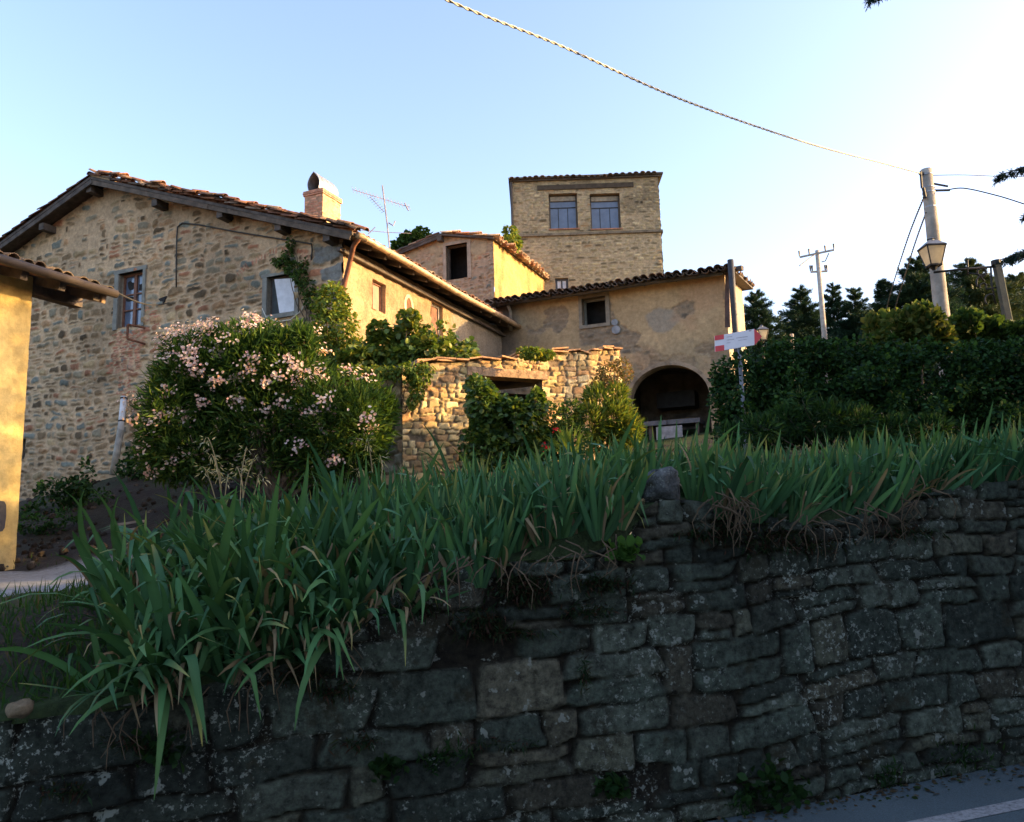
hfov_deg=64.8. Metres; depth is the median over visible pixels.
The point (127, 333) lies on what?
iron bracket
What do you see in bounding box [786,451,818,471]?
iris clump
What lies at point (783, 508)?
iris clump
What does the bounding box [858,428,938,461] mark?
iris clump
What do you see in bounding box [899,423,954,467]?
iris clump
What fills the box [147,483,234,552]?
iris clump
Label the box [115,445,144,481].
wall weed
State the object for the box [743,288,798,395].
conifer
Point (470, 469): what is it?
iris clump
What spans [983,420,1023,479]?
iris clump
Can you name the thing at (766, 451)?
iris clump
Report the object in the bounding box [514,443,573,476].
iris clump
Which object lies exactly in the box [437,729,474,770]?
wall plant
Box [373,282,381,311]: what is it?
window
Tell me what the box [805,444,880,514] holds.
iris clump
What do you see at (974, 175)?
power cable
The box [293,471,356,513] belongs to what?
iris clump
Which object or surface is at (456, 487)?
iris clump
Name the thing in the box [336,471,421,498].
iris clump
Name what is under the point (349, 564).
iris clump
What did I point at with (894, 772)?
wall plant
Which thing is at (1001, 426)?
iris clump
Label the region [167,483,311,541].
iris clump
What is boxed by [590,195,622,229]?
window
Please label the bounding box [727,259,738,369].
post
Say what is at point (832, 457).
iris clump
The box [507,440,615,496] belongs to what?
iris clump
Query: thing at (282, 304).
window
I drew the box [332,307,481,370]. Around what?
fig shrub
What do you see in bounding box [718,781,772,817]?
wall plant
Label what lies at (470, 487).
iris clump
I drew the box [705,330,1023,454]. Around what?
hedge
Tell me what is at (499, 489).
iris clump
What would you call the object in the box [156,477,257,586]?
iris clump
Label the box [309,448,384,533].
iris clump
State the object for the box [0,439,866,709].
grass
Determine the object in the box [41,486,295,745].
iris clump
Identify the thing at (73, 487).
wall weed
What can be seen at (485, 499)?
iris clump
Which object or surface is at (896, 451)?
iris clump
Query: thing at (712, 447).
iris clump
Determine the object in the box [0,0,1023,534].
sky
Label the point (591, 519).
iris clump
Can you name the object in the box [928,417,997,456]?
iris clump
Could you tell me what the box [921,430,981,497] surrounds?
iris clump
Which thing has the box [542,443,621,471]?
iris clump
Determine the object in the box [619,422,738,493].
iris clump
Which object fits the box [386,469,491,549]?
iris clump
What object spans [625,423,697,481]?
iris clump
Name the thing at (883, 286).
conifer
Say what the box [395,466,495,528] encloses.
iris clump
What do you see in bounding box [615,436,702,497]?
iris clump
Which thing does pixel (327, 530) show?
iris clump
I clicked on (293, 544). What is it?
iris clump
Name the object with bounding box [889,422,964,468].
iris clump
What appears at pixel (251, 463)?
oat grass
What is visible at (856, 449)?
iris clump
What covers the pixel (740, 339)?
trail sign
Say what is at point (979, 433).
iris clump
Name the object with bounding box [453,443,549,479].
iris clump
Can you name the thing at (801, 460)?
iris clump
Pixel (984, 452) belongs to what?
iris clump
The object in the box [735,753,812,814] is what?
wall plant
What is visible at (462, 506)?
iris clump
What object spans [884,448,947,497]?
iris clump
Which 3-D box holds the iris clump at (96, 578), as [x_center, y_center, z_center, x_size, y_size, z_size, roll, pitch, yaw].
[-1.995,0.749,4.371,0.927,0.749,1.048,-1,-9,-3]
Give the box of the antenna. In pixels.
[352,185,410,248]
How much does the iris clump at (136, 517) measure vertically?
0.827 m
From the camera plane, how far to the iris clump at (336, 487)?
4.46 m
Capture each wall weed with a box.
[18,456,97,518]
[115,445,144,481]
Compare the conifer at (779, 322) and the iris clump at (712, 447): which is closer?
the iris clump at (712, 447)
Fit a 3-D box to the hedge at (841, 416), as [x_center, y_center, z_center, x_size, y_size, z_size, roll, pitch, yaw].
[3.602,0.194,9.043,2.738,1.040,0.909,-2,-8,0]
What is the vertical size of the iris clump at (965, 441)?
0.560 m
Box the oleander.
[117,308,402,500]
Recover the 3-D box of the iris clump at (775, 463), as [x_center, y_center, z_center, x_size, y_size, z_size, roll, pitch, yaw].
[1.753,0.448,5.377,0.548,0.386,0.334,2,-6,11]
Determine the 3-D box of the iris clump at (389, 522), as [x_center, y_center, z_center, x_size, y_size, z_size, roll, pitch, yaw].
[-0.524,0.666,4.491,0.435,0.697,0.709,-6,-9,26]
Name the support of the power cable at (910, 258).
attached to the utility pole at (938, 280)
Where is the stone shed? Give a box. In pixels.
[326,345,622,485]
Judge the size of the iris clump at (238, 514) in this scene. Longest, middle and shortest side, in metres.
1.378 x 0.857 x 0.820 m
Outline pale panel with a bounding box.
[656,425,682,439]
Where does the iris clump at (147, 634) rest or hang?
on the hillside
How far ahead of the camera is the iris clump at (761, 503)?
4.49 m
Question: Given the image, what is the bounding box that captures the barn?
[484,263,754,435]
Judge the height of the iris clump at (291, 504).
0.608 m
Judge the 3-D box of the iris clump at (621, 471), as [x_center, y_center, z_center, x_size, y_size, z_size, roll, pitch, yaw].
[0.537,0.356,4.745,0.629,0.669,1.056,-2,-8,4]
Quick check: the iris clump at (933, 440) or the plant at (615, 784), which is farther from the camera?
the iris clump at (933, 440)
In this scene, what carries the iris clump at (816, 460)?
on the hillside
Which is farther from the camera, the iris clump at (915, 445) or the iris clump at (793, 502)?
the iris clump at (915, 445)
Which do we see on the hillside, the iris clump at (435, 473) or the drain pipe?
the iris clump at (435, 473)
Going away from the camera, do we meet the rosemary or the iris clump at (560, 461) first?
the iris clump at (560, 461)
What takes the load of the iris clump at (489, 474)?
on the hillside
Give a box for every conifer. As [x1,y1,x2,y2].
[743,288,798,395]
[773,316,785,333]
[776,284,845,386]
[823,282,856,347]
[831,287,869,362]
[845,277,901,379]
[854,255,1000,392]
[945,256,1023,381]
[1005,270,1023,317]
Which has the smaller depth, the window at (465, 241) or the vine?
the vine
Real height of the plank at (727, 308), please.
1.928 m
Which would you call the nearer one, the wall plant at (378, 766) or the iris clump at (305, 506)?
the wall plant at (378, 766)
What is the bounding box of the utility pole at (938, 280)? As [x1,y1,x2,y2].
[919,167,949,387]
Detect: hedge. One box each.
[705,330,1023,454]
[709,384,957,459]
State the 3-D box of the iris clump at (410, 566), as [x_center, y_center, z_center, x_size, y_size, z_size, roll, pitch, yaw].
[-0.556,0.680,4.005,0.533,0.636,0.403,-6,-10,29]
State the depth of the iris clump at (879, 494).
4.74 m
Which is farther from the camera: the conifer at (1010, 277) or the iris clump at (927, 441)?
the conifer at (1010, 277)
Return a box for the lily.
[546,421,586,461]
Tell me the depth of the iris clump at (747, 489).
4.55 m
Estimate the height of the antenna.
2.466 m
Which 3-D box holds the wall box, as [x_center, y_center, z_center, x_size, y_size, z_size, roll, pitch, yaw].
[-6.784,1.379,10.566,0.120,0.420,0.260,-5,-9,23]
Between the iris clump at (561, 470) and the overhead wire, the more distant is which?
the overhead wire
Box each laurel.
[859,298,960,405]
[948,305,1023,380]
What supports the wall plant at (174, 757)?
attached to the retaining wall
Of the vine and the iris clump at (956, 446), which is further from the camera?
the vine
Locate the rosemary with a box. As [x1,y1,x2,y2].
[568,377,645,454]
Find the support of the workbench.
on the hillside
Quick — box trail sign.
[714,329,761,453]
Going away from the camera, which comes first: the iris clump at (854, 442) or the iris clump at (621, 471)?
the iris clump at (621, 471)
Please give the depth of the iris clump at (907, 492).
4.80 m
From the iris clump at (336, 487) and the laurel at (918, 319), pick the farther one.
the laurel at (918, 319)
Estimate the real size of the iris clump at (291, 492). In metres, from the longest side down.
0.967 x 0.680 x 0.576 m
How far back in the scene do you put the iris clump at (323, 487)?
4.62 m
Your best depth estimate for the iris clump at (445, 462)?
5.48 m
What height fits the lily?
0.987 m
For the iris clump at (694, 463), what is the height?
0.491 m
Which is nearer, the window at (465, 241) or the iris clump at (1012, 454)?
the iris clump at (1012, 454)
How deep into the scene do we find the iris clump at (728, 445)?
6.02 m
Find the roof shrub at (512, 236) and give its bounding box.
[501,225,523,253]
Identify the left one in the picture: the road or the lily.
the lily
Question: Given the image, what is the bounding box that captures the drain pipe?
[109,396,127,474]
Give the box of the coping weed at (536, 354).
[515,346,556,362]
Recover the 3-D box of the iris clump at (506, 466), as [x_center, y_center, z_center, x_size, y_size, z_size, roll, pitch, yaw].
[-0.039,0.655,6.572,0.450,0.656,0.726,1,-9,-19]
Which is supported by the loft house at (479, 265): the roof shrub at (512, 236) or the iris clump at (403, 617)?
the roof shrub at (512, 236)
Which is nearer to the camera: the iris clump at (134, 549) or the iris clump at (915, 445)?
the iris clump at (134, 549)
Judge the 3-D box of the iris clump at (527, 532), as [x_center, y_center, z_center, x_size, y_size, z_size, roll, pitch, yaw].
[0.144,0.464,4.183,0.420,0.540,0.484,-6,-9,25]
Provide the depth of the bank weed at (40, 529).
14.29 m
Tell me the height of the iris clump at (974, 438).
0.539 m
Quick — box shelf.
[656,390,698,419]
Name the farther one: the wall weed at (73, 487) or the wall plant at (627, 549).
the wall weed at (73, 487)
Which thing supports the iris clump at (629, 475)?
on the hillside
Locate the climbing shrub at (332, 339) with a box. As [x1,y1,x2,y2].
[302,280,365,387]
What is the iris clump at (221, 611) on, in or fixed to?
on the hillside
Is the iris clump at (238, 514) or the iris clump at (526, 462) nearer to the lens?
the iris clump at (238, 514)
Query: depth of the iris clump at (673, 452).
6.97 m
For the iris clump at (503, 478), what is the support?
on the hillside
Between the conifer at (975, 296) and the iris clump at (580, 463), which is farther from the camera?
the conifer at (975, 296)
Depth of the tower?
31.32 m
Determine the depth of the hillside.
6.26 m
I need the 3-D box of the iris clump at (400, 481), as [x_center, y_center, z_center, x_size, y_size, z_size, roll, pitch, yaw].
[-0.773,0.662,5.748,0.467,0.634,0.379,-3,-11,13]
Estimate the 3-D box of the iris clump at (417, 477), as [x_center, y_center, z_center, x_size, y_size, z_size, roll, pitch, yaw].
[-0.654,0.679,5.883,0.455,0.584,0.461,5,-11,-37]
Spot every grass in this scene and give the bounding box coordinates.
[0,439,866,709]
[192,432,236,508]
[229,445,270,512]
[350,438,387,489]
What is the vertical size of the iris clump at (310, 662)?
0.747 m
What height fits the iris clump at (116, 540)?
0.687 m
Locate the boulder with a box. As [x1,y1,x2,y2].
[642,466,679,502]
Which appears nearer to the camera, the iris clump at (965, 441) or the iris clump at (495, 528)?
the iris clump at (495, 528)
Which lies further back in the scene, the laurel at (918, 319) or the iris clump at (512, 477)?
the laurel at (918, 319)
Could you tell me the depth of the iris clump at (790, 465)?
5.23 m
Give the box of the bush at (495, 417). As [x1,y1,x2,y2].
[457,372,553,477]
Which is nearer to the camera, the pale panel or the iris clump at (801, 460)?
the iris clump at (801, 460)
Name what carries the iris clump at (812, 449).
on the hillside
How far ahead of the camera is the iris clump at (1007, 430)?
5.74 m
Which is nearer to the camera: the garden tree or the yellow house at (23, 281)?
the yellow house at (23, 281)
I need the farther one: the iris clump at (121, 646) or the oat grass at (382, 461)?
the oat grass at (382, 461)
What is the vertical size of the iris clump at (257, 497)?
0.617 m
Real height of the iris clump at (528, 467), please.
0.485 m
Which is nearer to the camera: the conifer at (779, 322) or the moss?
the moss
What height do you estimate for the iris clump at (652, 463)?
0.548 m
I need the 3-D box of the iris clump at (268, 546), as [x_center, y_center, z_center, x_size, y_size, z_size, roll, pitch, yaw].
[-1.168,0.805,3.946,0.614,1.013,0.951,4,-10,-31]
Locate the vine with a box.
[327,360,435,420]
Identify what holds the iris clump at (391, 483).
on the hillside
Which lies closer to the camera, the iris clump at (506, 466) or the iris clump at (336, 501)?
the iris clump at (336, 501)
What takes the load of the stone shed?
on the hillside
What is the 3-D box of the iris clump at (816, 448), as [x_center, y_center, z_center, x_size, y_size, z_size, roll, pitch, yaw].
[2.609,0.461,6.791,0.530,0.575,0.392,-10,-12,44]
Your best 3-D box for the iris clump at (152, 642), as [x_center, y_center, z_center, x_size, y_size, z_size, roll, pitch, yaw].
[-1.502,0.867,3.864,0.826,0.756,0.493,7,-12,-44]
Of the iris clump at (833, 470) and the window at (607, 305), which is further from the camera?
the window at (607, 305)
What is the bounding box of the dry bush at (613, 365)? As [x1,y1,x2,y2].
[589,356,633,447]
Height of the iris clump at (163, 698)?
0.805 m
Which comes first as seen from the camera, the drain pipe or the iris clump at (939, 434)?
the iris clump at (939, 434)
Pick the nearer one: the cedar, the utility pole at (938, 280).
the cedar
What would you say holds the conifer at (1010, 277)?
on the hillside
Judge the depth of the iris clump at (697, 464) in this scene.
5.19 m
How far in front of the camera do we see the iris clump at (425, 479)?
5.00 m
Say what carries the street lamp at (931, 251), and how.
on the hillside
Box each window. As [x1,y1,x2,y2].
[112,264,147,330]
[261,269,298,319]
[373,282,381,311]
[431,303,439,335]
[443,239,471,279]
[549,195,579,229]
[555,279,567,288]
[578,291,610,328]
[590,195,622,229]
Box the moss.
[37,515,950,807]
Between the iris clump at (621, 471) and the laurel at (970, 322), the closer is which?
the iris clump at (621, 471)
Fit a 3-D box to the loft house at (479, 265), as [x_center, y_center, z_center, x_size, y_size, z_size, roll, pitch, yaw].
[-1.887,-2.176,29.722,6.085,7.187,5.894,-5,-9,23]
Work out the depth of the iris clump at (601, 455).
6.17 m
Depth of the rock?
3.33 m
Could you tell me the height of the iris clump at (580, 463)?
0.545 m
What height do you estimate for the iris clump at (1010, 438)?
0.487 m
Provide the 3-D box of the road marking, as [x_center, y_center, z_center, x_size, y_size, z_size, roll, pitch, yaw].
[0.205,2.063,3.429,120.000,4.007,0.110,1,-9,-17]
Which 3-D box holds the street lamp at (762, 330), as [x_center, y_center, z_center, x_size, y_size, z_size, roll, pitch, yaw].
[9.553,-1.597,30.534,0.426,3.392,0.426,-2,-8,0]
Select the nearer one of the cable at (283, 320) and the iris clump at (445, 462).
the iris clump at (445, 462)
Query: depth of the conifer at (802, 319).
46.64 m
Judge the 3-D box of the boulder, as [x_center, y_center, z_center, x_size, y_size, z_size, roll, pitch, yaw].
[0.858,0.465,4.702,0.254,0.271,0.278,-2,-8,0]
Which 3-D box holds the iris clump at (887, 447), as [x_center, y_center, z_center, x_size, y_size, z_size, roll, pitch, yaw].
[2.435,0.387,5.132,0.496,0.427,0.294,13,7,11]
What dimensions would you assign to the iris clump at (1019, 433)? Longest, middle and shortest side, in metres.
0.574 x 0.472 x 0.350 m
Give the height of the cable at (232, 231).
1.630 m
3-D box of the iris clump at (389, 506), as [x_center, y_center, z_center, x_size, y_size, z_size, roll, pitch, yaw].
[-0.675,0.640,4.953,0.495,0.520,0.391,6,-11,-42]
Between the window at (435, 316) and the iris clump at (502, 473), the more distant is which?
the window at (435, 316)
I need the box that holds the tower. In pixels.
[508,171,663,291]
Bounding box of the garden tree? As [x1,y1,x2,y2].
[390,225,432,249]
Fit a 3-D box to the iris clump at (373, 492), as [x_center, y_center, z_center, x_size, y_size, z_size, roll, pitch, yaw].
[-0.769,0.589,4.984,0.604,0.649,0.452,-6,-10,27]
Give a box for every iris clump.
[0,533,205,679]
[0,574,222,735]
[40,481,234,619]
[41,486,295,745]
[61,528,313,723]
[82,485,238,601]
[100,581,230,798]
[113,470,220,610]
[114,511,206,690]
[123,516,262,693]
[130,485,254,576]
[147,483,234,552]
[150,531,371,694]
[154,456,308,575]
[155,488,265,621]
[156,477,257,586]
[160,495,229,529]
[165,481,379,672]
[166,496,276,595]
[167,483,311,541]
[170,511,383,684]
[183,502,303,691]
[186,473,319,566]
[201,480,323,536]
[203,471,336,691]
[217,463,344,582]
[228,472,319,537]
[235,464,407,565]
[237,472,413,609]
[237,480,387,594]
[251,480,308,519]
[260,489,304,518]
[260,543,388,730]
[270,483,347,522]
[271,481,405,671]
[284,481,346,540]
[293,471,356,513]
[306,437,456,598]
[308,453,395,548]
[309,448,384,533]
[327,453,394,519]
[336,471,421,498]
[336,474,449,606]
[338,516,476,665]
[343,459,420,520]
[357,442,463,528]
[357,476,422,527]
[358,485,457,611]
[371,473,416,502]
[372,467,444,541]
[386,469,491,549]
[393,463,435,498]
[394,464,464,494]
[394,466,490,530]
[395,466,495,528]
[401,470,475,566]
[415,425,489,496]
[415,453,480,507]
[418,499,505,587]
[424,463,464,487]
[427,451,518,501]
[434,461,512,482]
[436,458,503,531]
[439,481,508,527]
[443,499,513,577]
[446,458,495,483]
[447,451,507,488]
[452,443,500,487]
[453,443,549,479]
[453,491,532,572]
[459,479,513,502]
[464,456,534,490]
[465,464,532,531]
[486,454,511,481]
[486,465,532,491]
[490,453,578,553]
[494,444,550,478]
[501,458,530,494]
[504,445,622,533]
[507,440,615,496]
[507,445,561,480]
[507,449,566,496]
[509,432,637,541]
[509,453,603,547]
[513,448,588,527]
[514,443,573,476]
[514,458,551,481]
[518,425,585,470]
[518,448,545,472]
[534,436,604,480]
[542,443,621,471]
[548,449,606,477]
[549,413,662,527]
[567,460,643,530]
[586,450,641,480]
[595,440,632,461]
[598,416,687,477]
[600,436,633,471]
[602,433,647,460]
[603,429,678,484]
[604,439,647,465]
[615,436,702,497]
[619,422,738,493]
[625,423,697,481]
[656,420,728,497]
[663,440,689,459]
[669,447,728,492]
[674,407,766,519]
[678,424,726,470]
[679,424,760,463]
[692,438,754,502]
[712,433,820,523]
[720,447,782,505]
[722,446,761,484]
[727,450,802,522]
[752,442,782,462]
[753,449,777,482]
[761,429,810,461]
[762,443,819,513]
[762,444,824,490]
[777,437,849,486]
[780,438,832,465]
[780,450,842,525]
[781,460,846,517]
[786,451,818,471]
[802,433,860,489]
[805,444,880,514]
[808,433,844,461]
[812,442,874,468]
[817,430,871,460]
[823,427,868,469]
[823,449,872,482]
[832,448,881,509]
[837,422,915,517]
[852,423,935,512]
[857,435,935,482]
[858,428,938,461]
[861,426,936,470]
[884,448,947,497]
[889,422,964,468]
[892,436,919,460]
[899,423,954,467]
[899,426,943,457]
[899,429,952,453]
[902,433,990,492]
[920,420,982,450]
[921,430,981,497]
[925,419,977,466]
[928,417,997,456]
[935,437,1010,489]
[946,423,983,438]
[951,417,1023,480]
[952,416,1008,476]
[952,427,1001,455]
[963,403,1023,487]
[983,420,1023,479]
[986,416,1011,454]
[995,414,1022,453]
[1000,413,1017,443]
[1001,422,1023,477]
[1005,413,1023,448]
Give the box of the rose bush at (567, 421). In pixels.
[524,398,594,464]
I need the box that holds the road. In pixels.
[707,764,1023,821]
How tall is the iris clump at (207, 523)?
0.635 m
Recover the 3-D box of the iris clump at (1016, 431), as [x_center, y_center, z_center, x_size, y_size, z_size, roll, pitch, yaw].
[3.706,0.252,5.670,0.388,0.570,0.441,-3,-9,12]
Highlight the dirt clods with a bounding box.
[0,473,311,571]
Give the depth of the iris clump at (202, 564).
3.78 m
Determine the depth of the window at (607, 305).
24.46 m
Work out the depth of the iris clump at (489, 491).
4.83 m
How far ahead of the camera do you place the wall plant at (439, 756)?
3.82 m
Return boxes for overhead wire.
[119,293,167,305]
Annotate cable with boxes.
[175,222,312,286]
[262,307,302,321]
[445,0,919,173]
[886,197,923,308]
[894,212,926,309]
[933,174,1023,176]
[948,187,1023,203]
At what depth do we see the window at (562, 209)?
31.66 m
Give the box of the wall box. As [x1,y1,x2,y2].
[0,501,5,531]
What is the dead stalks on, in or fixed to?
hanging from the retaining wall
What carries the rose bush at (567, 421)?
on the hillside
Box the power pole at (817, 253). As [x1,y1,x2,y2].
[798,244,834,382]
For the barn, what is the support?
on the hillside
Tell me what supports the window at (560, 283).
in the tower
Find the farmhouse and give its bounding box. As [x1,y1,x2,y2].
[0,168,521,501]
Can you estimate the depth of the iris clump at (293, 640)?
3.67 m
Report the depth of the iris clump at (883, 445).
5.33 m
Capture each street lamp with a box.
[756,325,768,358]
[917,237,1018,355]
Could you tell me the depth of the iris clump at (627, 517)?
4.25 m
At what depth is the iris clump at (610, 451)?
5.49 m
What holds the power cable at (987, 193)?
attached to the utility pole at (938, 280)
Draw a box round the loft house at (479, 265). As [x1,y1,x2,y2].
[395,230,550,325]
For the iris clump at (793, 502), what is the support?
on the hillside
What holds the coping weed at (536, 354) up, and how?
on the stone shed
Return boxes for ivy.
[270,235,317,324]
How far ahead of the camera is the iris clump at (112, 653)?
3.53 m
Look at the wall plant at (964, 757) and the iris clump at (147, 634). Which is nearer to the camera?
the iris clump at (147, 634)
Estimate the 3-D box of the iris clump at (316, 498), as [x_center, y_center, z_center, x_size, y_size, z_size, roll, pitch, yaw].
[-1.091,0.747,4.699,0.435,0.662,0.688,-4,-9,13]
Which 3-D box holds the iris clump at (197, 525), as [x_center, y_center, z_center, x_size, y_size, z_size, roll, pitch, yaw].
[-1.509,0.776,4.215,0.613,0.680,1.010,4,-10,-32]
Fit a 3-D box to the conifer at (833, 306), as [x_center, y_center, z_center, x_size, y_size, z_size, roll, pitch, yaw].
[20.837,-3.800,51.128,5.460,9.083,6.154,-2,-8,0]
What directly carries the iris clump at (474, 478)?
on the hillside
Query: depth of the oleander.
12.35 m
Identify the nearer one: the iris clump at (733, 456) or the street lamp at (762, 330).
the iris clump at (733, 456)
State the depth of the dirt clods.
13.35 m
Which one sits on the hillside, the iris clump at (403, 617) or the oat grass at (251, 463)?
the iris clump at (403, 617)
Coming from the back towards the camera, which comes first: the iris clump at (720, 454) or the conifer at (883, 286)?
the conifer at (883, 286)
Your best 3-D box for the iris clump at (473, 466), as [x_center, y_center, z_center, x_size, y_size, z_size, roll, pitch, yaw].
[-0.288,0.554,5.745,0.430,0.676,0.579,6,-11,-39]
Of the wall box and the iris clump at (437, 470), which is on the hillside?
the iris clump at (437, 470)
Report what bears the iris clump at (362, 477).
on the hillside
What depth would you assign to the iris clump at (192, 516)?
5.34 m
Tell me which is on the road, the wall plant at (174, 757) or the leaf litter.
the leaf litter
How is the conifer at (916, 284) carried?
on the hillside
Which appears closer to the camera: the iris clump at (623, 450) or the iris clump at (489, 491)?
the iris clump at (489, 491)
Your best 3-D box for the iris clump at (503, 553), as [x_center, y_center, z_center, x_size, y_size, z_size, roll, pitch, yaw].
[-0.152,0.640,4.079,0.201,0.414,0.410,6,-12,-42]
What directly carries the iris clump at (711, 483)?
on the hillside
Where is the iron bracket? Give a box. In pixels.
[126,324,145,344]
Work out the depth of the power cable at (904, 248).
20.68 m
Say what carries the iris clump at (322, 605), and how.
on the hillside
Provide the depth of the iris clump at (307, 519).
4.41 m
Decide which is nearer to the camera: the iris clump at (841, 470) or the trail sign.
the iris clump at (841, 470)
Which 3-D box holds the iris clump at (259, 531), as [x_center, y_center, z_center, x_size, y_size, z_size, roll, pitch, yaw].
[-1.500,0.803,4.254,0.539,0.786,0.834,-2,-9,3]
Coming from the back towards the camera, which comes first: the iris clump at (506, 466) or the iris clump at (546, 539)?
the iris clump at (506, 466)
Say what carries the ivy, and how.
attached to the farmhouse
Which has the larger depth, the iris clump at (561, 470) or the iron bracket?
the iron bracket
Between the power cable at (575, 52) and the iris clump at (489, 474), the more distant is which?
the power cable at (575, 52)
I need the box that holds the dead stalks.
[63,485,957,768]
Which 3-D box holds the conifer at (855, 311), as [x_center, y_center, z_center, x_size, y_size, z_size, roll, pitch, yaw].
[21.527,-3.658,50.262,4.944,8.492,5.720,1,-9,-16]
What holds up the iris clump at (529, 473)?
on the hillside
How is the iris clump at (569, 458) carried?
on the hillside
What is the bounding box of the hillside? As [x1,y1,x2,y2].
[0,387,1017,723]
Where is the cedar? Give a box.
[862,0,1023,354]
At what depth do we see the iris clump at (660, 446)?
5.28 m
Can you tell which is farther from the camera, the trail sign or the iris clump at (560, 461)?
the trail sign
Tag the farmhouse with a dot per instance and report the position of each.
(87, 360)
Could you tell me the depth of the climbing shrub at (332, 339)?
15.74 m
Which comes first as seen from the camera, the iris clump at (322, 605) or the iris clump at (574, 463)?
the iris clump at (322, 605)
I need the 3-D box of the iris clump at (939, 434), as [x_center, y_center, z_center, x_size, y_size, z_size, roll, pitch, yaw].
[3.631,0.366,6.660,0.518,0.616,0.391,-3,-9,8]
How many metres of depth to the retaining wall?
4.22 m
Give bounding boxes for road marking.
[907,798,1023,821]
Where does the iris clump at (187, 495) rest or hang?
on the hillside
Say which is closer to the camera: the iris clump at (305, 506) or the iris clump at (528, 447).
the iris clump at (305, 506)
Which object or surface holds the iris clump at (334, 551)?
on the hillside
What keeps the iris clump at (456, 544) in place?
on the hillside
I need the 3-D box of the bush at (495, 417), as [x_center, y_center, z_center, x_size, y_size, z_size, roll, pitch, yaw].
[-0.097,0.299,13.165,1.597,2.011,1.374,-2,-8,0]
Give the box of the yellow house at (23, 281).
[0,250,118,570]
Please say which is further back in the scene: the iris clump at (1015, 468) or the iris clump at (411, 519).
the iris clump at (1015, 468)
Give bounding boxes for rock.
[5,698,33,718]
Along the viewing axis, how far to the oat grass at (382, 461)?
5.41 m
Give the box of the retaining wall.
[0,479,1023,821]
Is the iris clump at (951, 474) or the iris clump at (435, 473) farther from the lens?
the iris clump at (435, 473)
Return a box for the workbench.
[643,417,704,439]
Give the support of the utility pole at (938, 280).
on the hillside
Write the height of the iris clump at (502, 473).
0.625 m
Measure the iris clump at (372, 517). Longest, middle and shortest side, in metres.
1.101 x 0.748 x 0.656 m
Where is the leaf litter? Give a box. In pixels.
[682,762,1023,821]
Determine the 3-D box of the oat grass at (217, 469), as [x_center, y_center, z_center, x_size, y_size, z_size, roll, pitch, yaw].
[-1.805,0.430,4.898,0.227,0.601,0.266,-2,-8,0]
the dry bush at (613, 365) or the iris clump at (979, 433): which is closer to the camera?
the iris clump at (979, 433)
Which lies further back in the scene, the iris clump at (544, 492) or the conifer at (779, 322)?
the conifer at (779, 322)
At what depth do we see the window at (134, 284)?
20.29 m
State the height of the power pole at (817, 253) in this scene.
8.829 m
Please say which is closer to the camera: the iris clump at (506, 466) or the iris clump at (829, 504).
the iris clump at (829, 504)
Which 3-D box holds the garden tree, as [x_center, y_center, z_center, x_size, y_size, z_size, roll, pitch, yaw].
[-3.923,-2.681,31.681,1.809,9.626,1.299,-2,-8,0]
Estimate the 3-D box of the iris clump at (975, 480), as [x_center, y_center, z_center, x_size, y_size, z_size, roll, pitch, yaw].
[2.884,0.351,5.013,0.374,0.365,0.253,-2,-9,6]
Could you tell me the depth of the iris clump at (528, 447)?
6.49 m
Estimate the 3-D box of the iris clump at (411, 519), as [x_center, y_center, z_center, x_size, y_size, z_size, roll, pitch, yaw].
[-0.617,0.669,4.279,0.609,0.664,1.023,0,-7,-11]
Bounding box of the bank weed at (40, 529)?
[17,487,114,535]
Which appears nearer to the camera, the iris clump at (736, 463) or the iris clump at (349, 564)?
the iris clump at (349, 564)
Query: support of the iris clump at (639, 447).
on the hillside
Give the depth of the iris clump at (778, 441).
6.72 m
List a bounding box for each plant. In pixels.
[131,722,189,772]
[368,752,409,783]
[416,747,449,775]
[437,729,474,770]
[592,771,630,799]
[602,534,645,563]
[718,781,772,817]
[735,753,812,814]
[867,756,914,788]
[921,720,1009,779]

